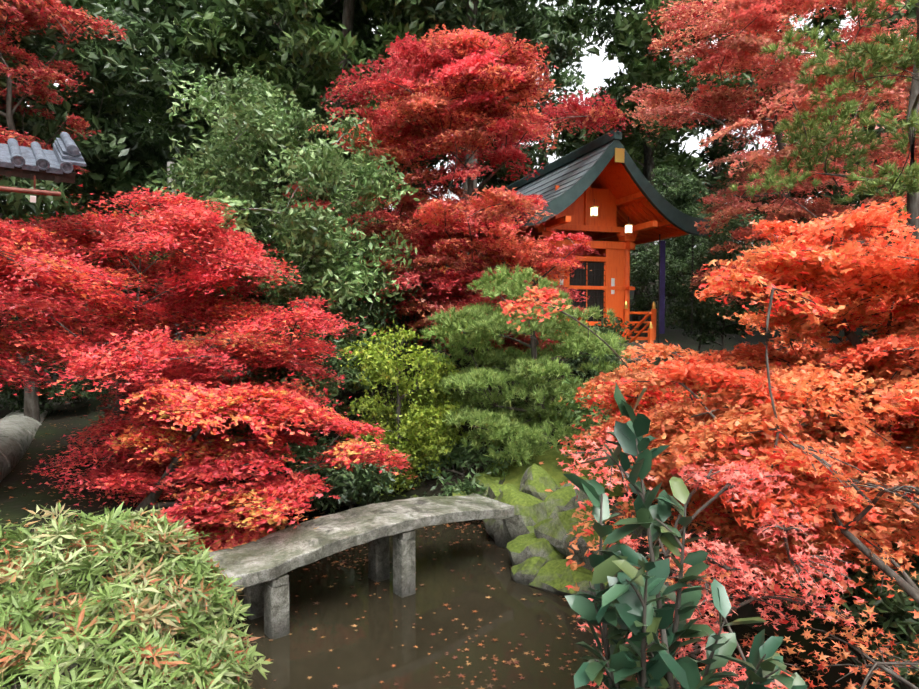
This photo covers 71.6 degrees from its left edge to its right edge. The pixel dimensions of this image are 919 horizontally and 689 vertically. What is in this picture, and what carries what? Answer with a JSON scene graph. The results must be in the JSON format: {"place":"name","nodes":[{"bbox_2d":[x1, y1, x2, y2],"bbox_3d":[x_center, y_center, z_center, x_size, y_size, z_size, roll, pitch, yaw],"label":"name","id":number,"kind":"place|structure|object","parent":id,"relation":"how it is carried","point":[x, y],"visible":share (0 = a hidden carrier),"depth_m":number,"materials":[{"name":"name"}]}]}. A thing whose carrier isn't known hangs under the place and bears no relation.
{"place":"outdoors","nodes":[
{"label":"outdoors","id":0,"kind":"place"},
{"bbox_2d":[0,132,85,202],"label":"tiled roof","id":1,"kind":"structure","parent":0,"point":[34,161],"depth_m":8.25,"materials":[{"name":"grey tile"}]},
{"bbox_2d":[2,0,912,246],"label":"sky","id":2,"kind":"structure","parent":0,"point":[595,70],"materials":[{"name":"white"}]},
{"bbox_2d":[0,247,918,688],"bbox_3d":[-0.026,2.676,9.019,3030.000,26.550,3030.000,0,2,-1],"label":"ground","id":3,"kind":"structure","parent":0,"point":[12,511],"depth_m":9.90,"materials":[{"name":"brown soil"}]},
{"bbox_2d":[0,361,80,481],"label":"boulder","id":4,"kind":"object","parent":3,"relation":"on","point":[18,430],"depth_m":11.35,"materials":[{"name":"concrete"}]},
{"bbox_2d":[0,51,87,296],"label":"tall evergreen","id":5,"kind":"object","parent":3,"relation":"on","point":[17,211],"visible":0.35,"depth_m":11.66,"materials":[{"name":"green plant"}]},
{"bbox_2d":[0,0,126,421],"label":"maple","id":6,"kind":"object","parent":3,"relation":"on","point":[33,17],"visible":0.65,"depth_m":12.29,"materials":[{"name":"red plant"}]},
{"bbox_2d":[0,297,130,416],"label":"shrub","id":7,"kind":"object","parent":3,"relation":"on","point":[8,396],"visible":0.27,"depth_m":13.32,"materials":[{"name":"green plant"}]},
{"bbox_2d":[0,0,175,217],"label":"tall evergreen","id":8,"kind":"object","parent":3,"relation":"on","point":[94,110],"visible":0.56,"depth_m":15.45,"materials":[{"name":"green plant"}]},
{"bbox_2d":[0,0,216,346],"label":"tall evergreen","id":9,"kind":"object","parent":3,"relation":"on","point":[158,114],"visible":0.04,"depth_m":22.73,"materials":[{"name":"green plant"}]},
{"bbox_2d":[0,501,272,688],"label":"pieris bush","id":10,"kind":"object","parent":3,"relation":"on","point":[156,655],"visible":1,"depth_m":3.36,"materials":[{"name":"green plant"}]},
{"bbox_2d":[0,184,375,515],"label":"maple","id":11,"kind":"object","parent":3,"relation":"on","point":[121,343],"visible":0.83,"depth_m":8.38,"materials":[{"name":"red plant"}]},
{"bbox_2d":[135,419,250,468],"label":"maple tree","id":12,"kind":"object","parent":3,"relation":"on","point":[233,429],"visible":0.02,"depth_m":10.63,"materials":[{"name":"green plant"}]},
{"bbox_2d":[61,0,375,361],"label":"tall evergreen","id":13,"kind":"object","parent":3,"relation":"on","point":[149,151],"visible":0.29,"depth_m":17.59,"materials":[{"name":"green plant"}]},
{"bbox_2d":[72,376,417,553],"bbox_3d":[-2.516,1.394,7.410,4.033,2.015,3.184,0,2,-1],"label":"maple","id":14,"kind":"object","parent":3,"relation":"on","point":[231,514],"visible":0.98,"depth_m":7.05,"materials":[{"name":"red plant"}]},
{"bbox_2d":[128,2,398,304],"bbox_3d":[-8.386,-10.003,29.342,13.304,17.511,12.920,0,2,-1],"label":"tall evergreen","id":15,"kind":"object","parent":3,"relation":"on","point":[154,106],"visible":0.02,"depth_m":26.65,"materials":[{"name":"green plant"}]},
{"bbox_2d":[125,54,426,379],"bbox_3d":[-3.422,-1.751,11.976,5.641,6.912,5.310,0,2,-1],"label":"evergreen","id":16,"kind":"object","parent":3,"relation":"on","point":[324,165],"visible":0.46,"depth_m":10.79,"materials":[{"name":"green plant"}]},
{"bbox_2d":[183,221,400,422],"bbox_3d":[-3.061,-0.097,11.370,3.400,4.403,3.112,-2,3,-41],"label":"shrub","id":17,"kind":"object","parent":3,"relation":"on","point":[382,283],"visible":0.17,"depth_m":11.22,"materials":[{"name":"green plant"}]},
{"bbox_2d":[217,334,381,491],"bbox_3d":[-2.746,1.050,10.581,2.864,2.788,2.320,0,2,-1],"label":"dark bush","id":18,"kind":"object","parent":3,"relation":"on","point":[333,390],"visible":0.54,"depth_m":10.26,"materials":[{"name":"green plant"}]},
{"bbox_2d":[173,0,467,215],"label":"tall evergreen","id":19,"kind":"object","parent":3,"relation":"on","point":[325,47],"visible":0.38,"depth_m":16.66,"materials":[{"name":"green plant"}]},
{"bbox_2d":[293,437,412,514],"bbox_3d":[-1.836,2.264,9.762,1.675,1.631,1.801,-2,3,-42],"label":"shrub","id":20,"kind":"object","parent":3,"relation":"on","point":[356,483],"visible":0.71,"depth_m":9.64,"materials":[{"name":"green plant"}]},
{"bbox_2d":[201,493,513,639],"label":"stone bridge","id":21,"kind":"structure","parent":3,"relation":"on","point":[262,567],"depth_m":6.87,"materials":[{"name":"stone"}]},
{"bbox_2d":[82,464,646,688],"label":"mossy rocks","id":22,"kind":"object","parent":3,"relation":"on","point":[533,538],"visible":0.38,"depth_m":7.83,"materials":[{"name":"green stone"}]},
{"bbox_2d":[302,271,446,406],"bbox_3d":[-1.843,-0.086,12.937,2.869,3.015,3.050,2,3,44],"label":"shrub","id":23,"kind":"object","parent":3,"relation":"on","point":[375,311],"visible":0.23,"depth_m":12.25,"materials":[{"name":"green plant"}]},
{"bbox_2d":[336,320,469,500],"bbox_3d":[-0.981,1.068,10.726,2.367,2.982,2.246,0,2,-1],"label":"shrub","id":24,"kind":"object","parent":3,"relation":"on","point":[427,428],"visible":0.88,"depth_m":10.37,"materials":[{"name":"green plant"}]},
{"bbox_2d":[268,0,548,339],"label":"tall evergreen","id":25,"kind":"object","parent":3,"relation":"on","point":[497,176],"visible":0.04,"depth_m":24.54,"materials":[{"name":"green plant"}]},
{"bbox_2d":[275,24,630,363],"bbox_3d":[-0.043,-2.952,13.927,6.593,7.147,7.433,1,2,33],"label":"maple","id":26,"kind":"object","parent":3,"relation":"on","point":[484,71],"visible":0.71,"depth_m":12.46,"materials":[{"name":"red plant"}]},
{"bbox_2d":[1,353,916,684],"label":"leaf litter","id":27,"kind":"object","parent":3,"relation":"on","point":[219,481],"visible":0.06,"depth_m":9.64,"materials":[{"name":"brown plant"}]},
{"bbox_2d":[417,435,511,497],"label":"shrub","id":28,"kind":"object","parent":3,"relation":"on","point":[457,455],"visible":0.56,"depth_m":10.19,"materials":[{"name":"green plant"}]},
{"bbox_2d":[356,0,600,349],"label":"tall evergreen","id":29,"kind":"object","parent":3,"relation":"on","point":[482,12],"visible":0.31,"depth_m":17.85,"materials":[{"name":"green plant"}]},
{"bbox_2d":[457,380,530,431],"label":"shrub","id":30,"kind":"object","parent":3,"relation":"on","point":[481,402],"depth_m":12.27,"materials":[{"name":"green plant"}]},
{"bbox_2d":[406,191,604,406],"bbox_3d":[0.890,-0.947,13.208,4.218,4.459,3.988,0,2,-1],"label":"red maple tree","id":31,"kind":"object","parent":3,"relation":"on","point":[578,250],"visible":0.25,"depth_m":12.45,"materials":[{"name":"red plant"}]},
{"bbox_2d":[420,263,633,478],"bbox_3d":[1.137,0.487,10.745,3.753,3.672,2.842,0,2,-1],"label":"garden pine","id":32,"kind":"object","parent":3,"relation":"on","point":[483,329],"visible":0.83,"depth_m":10.27,"materials":[{"name":"green plant"}]},
{"bbox_2d":[452,445,631,496],"bbox_3d":[1.864,1.981,11.258,4.000,0.601,3.600,0,2,-1],"label":"moss mound","id":33,"kind":"object","parent":3,"relation":"on","point":[552,469],"visible":0.08,"depth_m":10.21,"materials":[{"name":"green plant"}]},
{"bbox_2d":[447,0,657,198],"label":"tall evergreen","id":34,"kind":"object","parent":3,"relation":"on","point":[563,81],"visible":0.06,"depth_m":33.60,"materials":[{"name":"green plant"}]},
{"bbox_2d":[468,127,707,363],"bbox_3d":[2.177,-2.234,17.816,4.841,5.222,8.484,-1,2,-18],"label":"shrine","id":35,"kind":"object","parent":3,"relation":"on","point":[609,199],"visible":0.38,"depth_m":15.11,"materials":[{"name":"orange wood"}]},
{"bbox_2d":[554,314,638,381],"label":"shrub","id":36,"kind":"object","parent":3,"relation":"on","point":[574,364],"visible":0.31,"depth_m":12.82,"materials":[{"name":"green plant"}]},
{"bbox_2d":[555,377,670,497],"bbox_3d":[2.579,1.378,9.604,2.299,1.996,2.448,0,2,-1],"label":"shrub","id":37,"kind":"object","parent":3,"relation":"on","point":[576,415],"visible":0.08,"depth_m":9.40,"materials":[{"name":"green plant"}]},
{"bbox_2d":[526,0,802,336],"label":"tall evergreen","id":38,"kind":"object","parent":3,"relation":"on","point":[645,69],"visible":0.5,"depth_m":21.16,"materials":[{"name":"green plant"}]},
{"bbox_2d":[630,165,734,303],"bbox_3d":[6.067,-2.611,20.415,4.574,6.052,4.872,-1,2,-27],"label":"tree","id":39,"kind":"object","parent":3,"relation":"on","point":[664,193],"visible":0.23,"depth_m":19.65,"materials":[{"name":"green plant"}]},
{"bbox_2d":[563,383,807,688],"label":"camellia","id":40,"kind":"object","parent":3,"relation":"on","point":[629,597],"visible":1,"depth_m":2.65,"materials":[{"name":"green plant"}]},
{"bbox_2d":[599,364,803,473],"bbox_3d":[3.300,1.212,8.355,2.689,2.089,2.804,-1,2,-27],"label":"maple tree","id":41,"kind":"object","parent":3,"relation":"on","point":[606,418],"depth_m":8.26,"materials":[{"name":"green plant"}]},
{"bbox_2d":[630,204,781,353],"bbox_3d":[7.259,-1.817,18.917,5.671,4.660,4.873,-2,3,-37],"label":"shrub","id":42,"kind":"object","parent":3,"relation":"on","point":[642,270],"visible":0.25,"depth_m":18.10,"materials":[{"name":"green plant"}]},
{"bbox_2d":[497,196,918,623],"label":"orange maple","id":43,"kind":"object","parent":3,"relation":"on","point":[871,380],"visible":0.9,"depth_m":4.86,"materials":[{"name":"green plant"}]},
{"bbox_2d":[649,237,781,351],"bbox_3d":[7.743,-1.254,18.499,4.305,3.719,4.153,0,2,-1],"label":"shrub","id":44,"kind":"object","parent":3,"relation":"on","point":[707,309],"visible":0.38,"depth_m":17.99,"materials":[{"name":"green plant"}]},
{"bbox_2d":[557,426,874,688],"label":"maple tree","id":45,"kind":"object","parent":3,"relation":"on","point":[743,476],"visible":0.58,"depth_m":3.70,"materials":[{"name":"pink plant"}]},
{"bbox_2d":[576,0,863,335],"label":"tall evergreen","id":46,"kind":"object","parent":3,"relation":"on","point":[711,177],"visible":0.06,"depth_m":25.45,"materials":[{"name":"green plant"}]},
{"bbox_2d":[591,409,918,688],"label":"maple","id":47,"kind":"object","parent":3,"relation":"on","point":[908,586],"visible":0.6,"depth_m":3.76,"materials":[{"name":"red plant"}]},
{"bbox_2d":[621,0,918,396],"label":"pink maple","id":48,"kind":"object","parent":3,"relation":"on","point":[742,47],"visible":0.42,"depth_m":12.11,"materials":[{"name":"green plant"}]},
{"bbox_2d":[729,0,918,447],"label":"pine","id":49,"kind":"object","parent":3,"relation":"on","point":[909,176],"visible":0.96,"depth_m":8.96,"materials":[{"name":"green plant"}]},
{"bbox_2d":[754,438,917,623],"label":"maple tree","id":50,"kind":"object","parent":3,"relation":"on","point":[827,600],"visible":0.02,"depth_m":6.04,"materials":[{"name":"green plant"}]},
{"bbox_2d":[762,0,916,338],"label":"tall evergreen","id":51,"kind":"object","parent":3,"relation":"on","point":[827,20],"visible":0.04,"depth_m":21.88,"materials":[{"name":"green plant"}]},
{"bbox_2d":[790,510,918,688],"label":"shrub","id":52,"kind":"object","parent":3,"relation":"on","point":[899,603],"visible":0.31,"depth_m":4.56,"materials":[{"name":"green plant"}]},
{"bbox_2d":[795,0,916,234],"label":"tall evergreen","id":53,"kind":"object","parent":3,"relation":"on","point":[818,195],"visible":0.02,"depth_m":28.25,"materials":[{"name":"green plant"}]},
{"bbox_2d":[848,22,916,156],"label":"tall evergreen","id":54,"kind":"object","parent":3,"relation":"on","point":[907,99],"visible":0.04,"depth_m":15.29,"materials":[{"name":"green plant"}]},
{"bbox_2d":[112,506,828,688],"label":"pond water","id":55,"kind":"structure","parent":0,"point":[353,657],"depth_m":6.36,"materials":[{"name":"brown liquid"}]},
{"bbox_2d":[113,505,828,688],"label":"floating leaves","id":56,"kind":"object","parent":55,"relation":"on","point":[546,664],"visible":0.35,"depth_m":6.18,"materials":[{"name":"orange plant"}]}
]}

